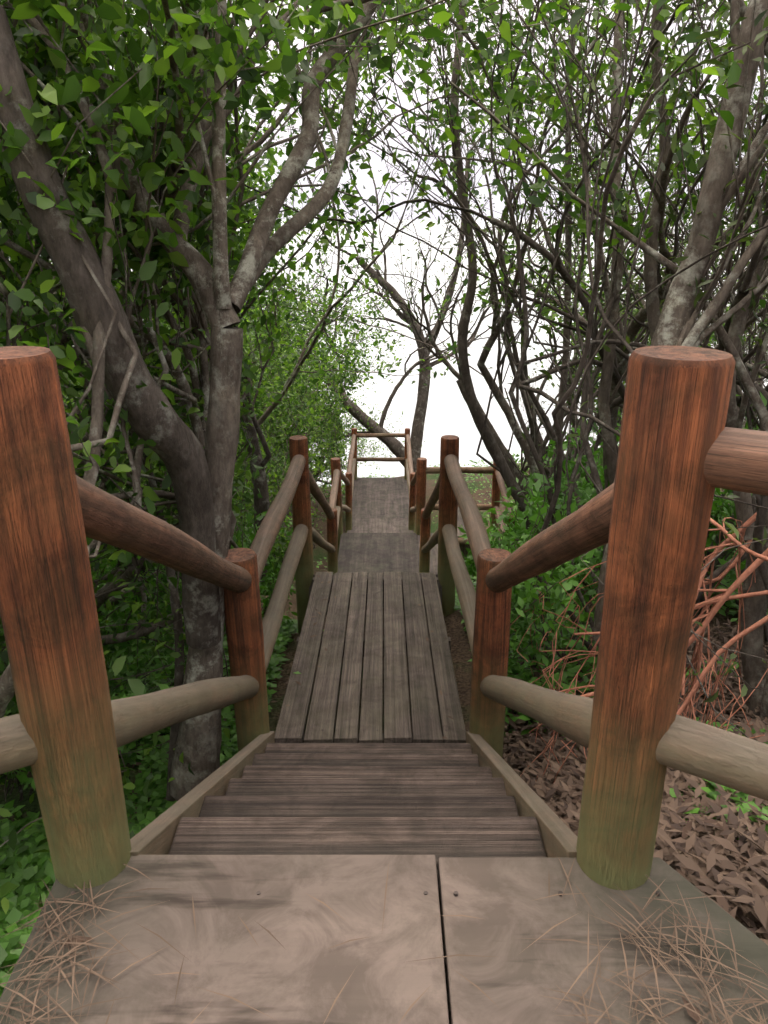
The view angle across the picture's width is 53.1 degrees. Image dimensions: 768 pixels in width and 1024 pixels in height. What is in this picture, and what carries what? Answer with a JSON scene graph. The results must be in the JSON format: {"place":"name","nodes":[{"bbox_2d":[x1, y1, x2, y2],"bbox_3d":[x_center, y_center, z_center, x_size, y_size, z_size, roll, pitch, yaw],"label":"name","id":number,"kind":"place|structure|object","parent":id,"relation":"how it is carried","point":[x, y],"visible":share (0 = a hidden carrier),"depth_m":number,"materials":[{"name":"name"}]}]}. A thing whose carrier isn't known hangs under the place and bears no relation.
{"place":"outdoors","nodes":[
{"label":"outdoors","id":0,"kind":"place"},
{"bbox_2d":[130,731,576,856],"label":"stair stringers","id":1,"kind":"object","parent":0,"point":[157,835],"visible":0.25,"depth_m":2.29,"materials":[{"name":"brown wood"}]},
{"bbox_2d":[168,743,545,964],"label":"stair treads","id":2,"kind":"object","parent":1,"relation":"attached to","point":[438,800],"visible":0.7,"depth_m":2.34,"materials":[{"name":"brown wood"}]},
{"bbox_2d":[274,507,469,742],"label":"boardwalk planks","id":3,"kind":"object","parent":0,"point":[425,717],"visible":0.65,"depth_m":4.70,"materials":[{"name":"grey wood"}]},
{"bbox_2d":[0,855,767,1023],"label":"wooden landing","id":4,"kind":"object","parent":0,"point":[299,974],"visible":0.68,"depth_m":1.54,"materials":[{"name":"brown wood"}]},
{"bbox_2d":[71,635,659,895],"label":"screws","id":5,"kind":"object","parent":4,"relation":"in","point":[425,892],"visible":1,"depth_m":1.65,"materials":[{"name":"grey metal"}]},
{"bbox_2d":[59,571,701,1023],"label":"stair litter","id":6,"kind":"object","parent":4,"relation":"on","point":[695,1015],"visible":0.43,"depth_m":1.54,"materials":[{"name":"brown plant"}]},
{"bbox_2d":[0,850,767,1023],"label":"fallen needles","id":7,"kind":"object","parent":4,"relation":"on","point":[707,996],"visible":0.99,"depth_m":1.48,"materials":[{"name":"brown plant"}]},
{"bbox_2d":[0,459,767,1023],"bbox_3d":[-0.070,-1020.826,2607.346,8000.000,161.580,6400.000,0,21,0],"label":"hillside ground","id":8,"kind":"structure","parent":0,"point":[460,645],"depth_m":5.69,"materials":[{"name":"brown soil"}]},
{"bbox_2d":[0,346,735,890],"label":"railing posts","id":9,"kind":"object","parent":8,"relation":"on","point":[676,406],"visible":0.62,"depth_m":1.49,"materials":[{"name":"brown wood"}]},
{"bbox_2d":[0,427,767,800],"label":"stair rails","id":10,"kind":"object","parent":9,"relation":"attached to","point":[736,459],"visible":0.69,"depth_m":2.12,"materials":[{"name":"brown wood"}]},
{"bbox_2d":[356,433,498,544],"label":"stair cross rails","id":11,"kind":"object","parent":9,"relation":"attached to","point":[477,470],"visible":0.61,"depth_m":10.93,"materials":[{"name":"brown wood"}]},
{"bbox_2d":[0,0,767,846],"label":"trees","id":12,"kind":"object","parent":8,"relation":"on","point":[218,298],"depth_m":3.71,"materials":[{"name":"green plant"}]},
{"bbox_2d":[0,0,767,913],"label":"broad leaves","id":13,"kind":"object","parent":12,"relation":"attached to","point":[138,108],"visible":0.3,"depth_m":3.48,"materials":[{"name":"green plant"}]},
{"bbox_2d":[0,392,767,996],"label":"ground cover leaves","id":14,"kind":"object","parent":8,"relation":"on","point":[24,896],"visible":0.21,"depth_m":4.64,"materials":[{"name":"green plant"}]},
{"bbox_2d":[12,619,767,944],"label":"dry leaf litter","id":15,"kind":"object","parent":8,"relation":"on","point":[705,863],"visible":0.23,"depth_m":2.73,"materials":[{"name":"brown plant"}]},
{"bbox_2d":[510,512,767,782],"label":"bare shrub branches","id":16,"kind":"object","parent":15,"relation":"on","point":[719,600],"visible":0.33,"depth_m":3.51,"materials":[{"name":"brown plant"}]},
{"bbox_2d":[9,220,767,485],"bbox_3d":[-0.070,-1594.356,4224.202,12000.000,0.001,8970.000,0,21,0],"label":"sea water","id":17,"kind":"structure","parent":0,"point":[448,412],"depth_m":158.88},
{"bbox_2d":[296,478,501,742],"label":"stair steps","id":18,"kind":"structure","parent":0,"point":[380,537],"depth_m":10.91,"materials":[{"name":"grey wood"}]},
{"bbox_2d":[75,0,767,219],"label":"sky","id":19,"kind":"structure","parent":0,"point":[363,178],"materials":[{"name":"white"}]}
]}

